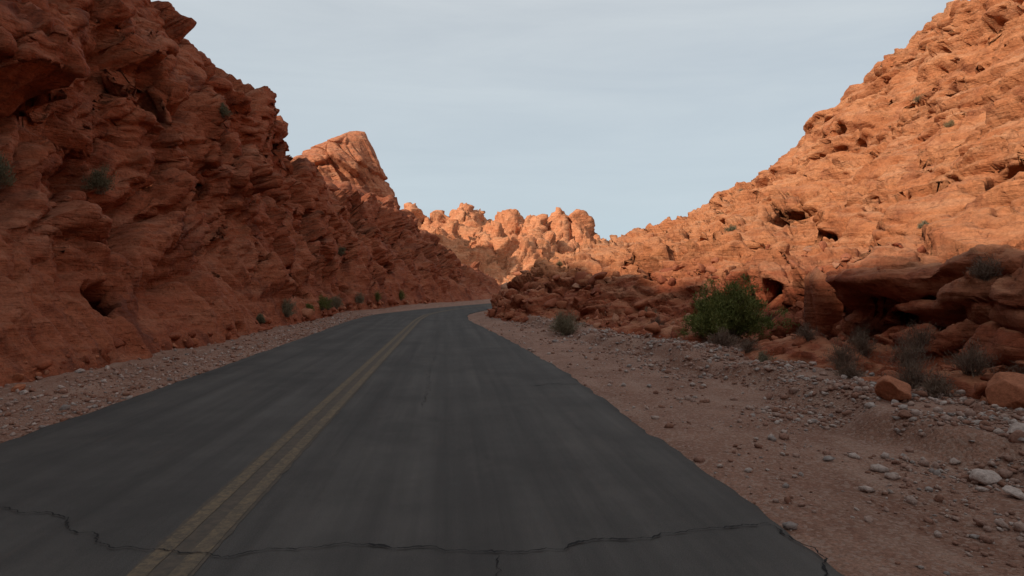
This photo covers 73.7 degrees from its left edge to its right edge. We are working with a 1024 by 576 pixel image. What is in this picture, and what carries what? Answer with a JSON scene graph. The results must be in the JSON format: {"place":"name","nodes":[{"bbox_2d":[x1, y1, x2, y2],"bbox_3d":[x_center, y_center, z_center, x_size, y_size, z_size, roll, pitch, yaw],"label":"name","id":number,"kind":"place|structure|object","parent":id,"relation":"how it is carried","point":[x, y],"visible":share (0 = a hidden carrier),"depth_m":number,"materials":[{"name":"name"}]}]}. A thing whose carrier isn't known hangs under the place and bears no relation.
{"place":"outdoors","nodes":[
{"label":"outdoors","id":0,"kind":"place"},
{"bbox_2d":[0,0,500,386],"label":"rock cliff","id":1,"kind":"structure","parent":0,"point":[186,226],"depth_m":20.19,"materials":[{"name":"red stone"}]},
{"bbox_2d":[0,150,16,188],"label":"cliff shrub","id":2,"kind":"object","parent":1,"relation":"on","point":[4,168],"visible":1,"depth_m":13.38,"materials":[{"name":"green plant"}]},
{"bbox_2d":[80,164,118,194],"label":"cliff shrub","id":3,"kind":"object","parent":1,"relation":"on","point":[98,177],"visible":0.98,"depth_m":18.04,"materials":[{"name":"green plant"}]},
{"bbox_2d":[218,102,231,117],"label":"cliff shrub","id":4,"kind":"object","parent":1,"relation":"on","point":[223,110],"visible":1,"depth_m":25.10,"materials":[{"name":"green plant"}]},
{"bbox_2d":[256,314,265,323],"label":"cliff shrub","id":5,"kind":"object","parent":1,"relation":"on","point":[260,318],"visible":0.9,"depth_m":24.17,"materials":[{"name":"green plant"}]},
{"bbox_2d":[281,298,297,316],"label":"cliff shrub","id":6,"kind":"object","parent":1,"relation":"on","point":[287,307],"visible":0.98,"depth_m":27.75,"materials":[{"name":"green plant"}]},
{"bbox_2d":[306,302,314,310],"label":"cliff shrub","id":7,"kind":"object","parent":1,"relation":"on","point":[309,306],"visible":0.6,"depth_m":31.17,"materials":[{"name":"green plant"}]},
{"bbox_2d":[318,295,333,309],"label":"cliff shrub","id":8,"kind":"object","parent":1,"relation":"on","point":[322,302],"visible":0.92,"depth_m":34.26,"materials":[{"name":"green plant"}]},
{"bbox_2d":[326,295,336,309],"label":"cliff shrub","id":9,"kind":"object","parent":1,"relation":"on","point":[329,304],"visible":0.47,"depth_m":36.24,"materials":[{"name":"green plant"}]},
{"bbox_2d":[332,294,343,308],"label":"cliff shrub","id":10,"kind":"object","parent":1,"relation":"on","point":[338,301],"visible":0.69,"depth_m":39.26,"materials":[{"name":"green plant"}]},
{"bbox_2d":[338,246,345,255],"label":"cliff shrub","id":11,"kind":"object","parent":1,"relation":"on","point":[341,251],"visible":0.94,"depth_m":44.21,"materials":[{"name":"green plant"}]},
{"bbox_2d":[290,131,394,197],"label":"rock spire","id":12,"kind":"object","parent":1,"relation":"on","point":[350,157],"visible":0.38,"depth_m":100.18,"materials":[{"name":"stone"}]},
{"bbox_2d":[355,289,365,302],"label":"cliff shrub","id":13,"kind":"object","parent":1,"relation":"on","point":[359,299],"visible":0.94,"depth_m":46.28,"materials":[{"name":"green plant"}]},
{"bbox_2d":[374,290,381,301],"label":"cliff shrub","id":14,"kind":"object","parent":1,"relation":"on","point":[377,297],"visible":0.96,"depth_m":51.12,"materials":[{"name":"green plant"}]},
{"bbox_2d":[399,290,407,300],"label":"cliff shrub","id":15,"kind":"object","parent":1,"relation":"on","point":[401,295],"visible":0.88,"depth_m":57.43,"materials":[{"name":"green plant"}]},
{"bbox_2d":[0,303,843,575],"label":"road","id":16,"kind":"structure","parent":0,"point":[448,441],"depth_m":5.30,"materials":[{"name":"grey asphalt"}]},
{"bbox_2d":[0,299,1023,575],"bbox_3d":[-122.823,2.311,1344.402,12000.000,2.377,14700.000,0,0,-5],"label":"ground","id":17,"kind":"structure","parent":0,"point":[846,545],"depth_m":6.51,"materials":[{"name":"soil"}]},
{"bbox_2d":[11,384,25,391],"bbox_3d":[-7.161,1.456,9.878,0.154,0.128,0.172,0,0,19],"label":"boulder","id":18,"kind":"object","parent":17,"relation":"on","point":[20,387],"visible":0.88,"depth_m":9.86,"materials":[{"name":"stone"}]},
{"bbox_2d":[404,202,605,284],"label":"distant rocks","id":19,"kind":"object","parent":17,"relation":"on","point":[503,246],"visible":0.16,"depth_m":139.24,"materials":[{"name":"orange stone"}]},
{"bbox_2d":[0,314,1023,463],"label":"cobbles","id":20,"kind":"object","parent":17,"relation":"on","point":[1016,436],"visible":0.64,"depth_m":8.60,"materials":[{"name":"stone"}]},
{"bbox_2d":[9,241,1023,401],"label":"rubble","id":21,"kind":"object","parent":17,"relation":"on","point":[653,328],"visible":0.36,"depth_m":20.04,"materials":[{"name":"stone"}]},
{"bbox_2d":[547,308,586,335],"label":"desert shrub","id":22,"kind":"object","parent":17,"relation":"on","point":[564,326],"visible":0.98,"depth_m":22.11,"materials":[{"name":"green plant"}]},
{"bbox_2d":[702,326,740,346],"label":"dry shrub","id":23,"kind":"object","parent":17,"relation":"on","point":[722,340],"visible":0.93,"depth_m":13.97,"materials":[{"name":"plant"}]},
{"bbox_2d":[676,273,799,342],"bbox_3d":[5.062,0.450,15.484,2.686,1.637,2.476,0,0,32],"label":"green shrub","id":24,"kind":"object","parent":17,"relation":"on","point":[733,311],"visible":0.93,"depth_m":15.38,"materials":[{"name":"green plant"}]},
{"bbox_2d":[753,349,775,361],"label":"desert shrub","id":25,"kind":"object","parent":17,"relation":"on","point":[762,357],"visible":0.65,"depth_m":11.40,"materials":[{"name":"green plant"}]},
{"bbox_2d":[833,359,865,378],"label":"dry shrub","id":26,"kind":"object","parent":17,"relation":"on","point":[849,371],"visible":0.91,"depth_m":9.43,"materials":[{"name":"brown plant"}]},
{"bbox_2d":[874,375,911,400],"bbox_3d":[4.356,1.155,7.809,0.370,0.329,0.590,0,0,30],"label":"boulder","id":27,"kind":"object","parent":17,"relation":"on","point":[888,388],"visible":0.88,"depth_m":7.66,"materials":[{"name":"stone"}]},
{"bbox_2d":[874,357,950,388],"bbox_3d":[5.041,1.039,8.465,0.917,0.499,0.787,0,0,-5],"label":"dry shrub","id":28,"kind":"object","parent":17,"relation":"on","point":[911,373],"visible":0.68,"depth_m":8.46,"materials":[{"name":"plant"}]},
{"bbox_2d":[912,370,958,397],"bbox_3d":[4.926,1.105,7.905,0.588,0.361,0.583,0,0,-26],"label":"dry shrub","id":29,"kind":"object","parent":17,"relation":"on","point":[939,387],"visible":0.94,"depth_m":7.84,"materials":[{"name":"brown plant"}]},
{"bbox_2d":[969,469,1001,485],"bbox_3d":[3.679,1.490,5.303,0.208,0.144,0.178,0,0,-5],"label":"boulder","id":30,"kind":"object","parent":17,"relation":"on","point":[985,477],"visible":0.84,"depth_m":5.26,"materials":[{"name":"stone"}]},
{"bbox_2d":[1002,485,1023,500],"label":"boulder","id":31,"kind":"object","parent":17,"relation":"on","point":[1015,492],"visible":1,"depth_m":4.88,"materials":[{"name":"stone"}]},
{"bbox_2d":[1005,358,1023,373],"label":"dry shrub","id":32,"kind":"object","parent":17,"relation":"on","point":[1019,369],"visible":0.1,"depth_m":7.83,"materials":[{"name":"brown plant"}]},
{"bbox_2d":[1007,422,1023,433],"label":"boulder","id":33,"kind":"object","parent":17,"relation":"on","point":[1013,427],"visible":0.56,"depth_m":5.89,"materials":[{"name":"stone"}]},
{"bbox_2d":[151,0,969,240],"label":"sky","id":34,"kind":"structure","parent":0,"point":[628,114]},
{"bbox_2d":[484,0,1023,399],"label":"sandstone hillside","id":35,"kind":"structure","parent":0,"point":[876,161],"depth_m":24.45,"materials":[{"name":"orange stone"}]},
{"bbox_2d":[556,260,563,266],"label":"sage shrub","id":36,"kind":"object","parent":35,"relation":"on","point":[558,263],"visible":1,"depth_m":37.35,"materials":[{"name":"green plant"}]},
{"bbox_2d":[647,314,665,324],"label":"dry shrub","id":37,"kind":"object","parent":35,"relation":"on","point":[656,320],"visible":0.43,"depth_m":18.38,"materials":[{"name":"plant"}]},
{"bbox_2d":[724,224,737,231],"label":"sage shrub","id":38,"kind":"object","parent":35,"relation":"on","point":[730,228],"visible":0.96,"depth_m":27.91,"materials":[{"name":"green plant"}]},
{"bbox_2d":[735,335,762,352],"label":"dry shrub","id":39,"kind":"object","parent":35,"relation":"on","point":[748,345],"visible":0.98,"depth_m":13.01,"materials":[{"name":"plant"}]},
{"bbox_2d":[791,321,819,340],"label":"dry shrub","id":40,"kind":"object","parent":35,"relation":"on","point":[807,334],"visible":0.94,"depth_m":12.08,"materials":[{"name":"plant"}]},
{"bbox_2d":[821,337,872,368],"bbox_3d":[4.972,0.966,10.315,0.774,0.514,0.724,0,0,-5],"label":"dry shrub","id":41,"kind":"object","parent":35,"relation":"on","point":[842,352],"visible":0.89,"depth_m":10.24,"materials":[{"name":"brown plant"}]},
{"bbox_2d":[841,324,876,340],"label":"dry shrub","id":42,"kind":"object","parent":35,"relation":"on","point":[859,330],"visible":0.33,"depth_m":11.99,"materials":[{"name":"plant"}]},
{"bbox_2d":[844,330,879,356],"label":"dry shrub","id":43,"kind":"object","parent":35,"relation":"on","point":[861,343],"visible":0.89,"depth_m":10.93,"materials":[{"name":"plant"}]},
{"bbox_2d":[874,335,937,368],"bbox_3d":[5.343,0.865,9.175,0.668,0.472,0.891,0,0,-5],"label":"dry shrub","id":44,"kind":"object","parent":35,"relation":"on","point":[906,354],"visible":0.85,"depth_m":9.09,"materials":[{"name":"plant"}]},
{"bbox_2d":[893,320,942,352],"bbox_3d":[5.825,0.665,9.832,0.736,0.512,0.798,0,0,-16],"label":"dry shrub","id":45,"kind":"object","parent":35,"relation":"on","point":[917,337],"visible":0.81,"depth_m":9.73,"materials":[{"name":"plant"}]},
{"bbox_2d":[912,94,923,103],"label":"sage shrub","id":46,"kind":"object","parent":35,"relation":"on","point":[916,99],"visible":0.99,"depth_m":34.96,"materials":[{"name":"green plant"}]},
{"bbox_2d":[916,220,928,228],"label":"sage shrub","id":47,"kind":"object","parent":35,"relation":"on","point":[919,225],"visible":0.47,"depth_m":18.05,"materials":[{"name":"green plant"}]},
{"bbox_2d":[943,118,954,127],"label":"sage shrub","id":48,"kind":"object","parent":35,"relation":"on","point":[949,124],"visible":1,"depth_m":28.74,"materials":[{"name":"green plant"}]},
{"bbox_2d":[921,338,1006,377],"bbox_3d":[5.406,0.811,8.102,0.841,0.473,0.740,0,0,-5],"label":"dry shrub","id":49,"kind":"object","parent":35,"relation":"on","point":[972,363],"visible":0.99,"depth_m":8.08,"materials":[{"name":"plant"}]},
{"bbox_2d":[963,252,1005,280],"bbox_3d":[6.362,-0.296,9.250,0.552,0.408,0.659,0,0,-5],"label":"dry shrub","id":50,"kind":"object","parent":35,"relation":"on","point":[983,270],"visible":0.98,"depth_m":9.17,"materials":[{"name":"plant"}]},
{"bbox_2d":[985,372,1023,408],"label":"boulder","id":51,"kind":"object","parent":35,"relation":"on","point":[1004,389],"visible":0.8,"depth_m":7.21,"materials":[{"name":"stone"}]}
]}

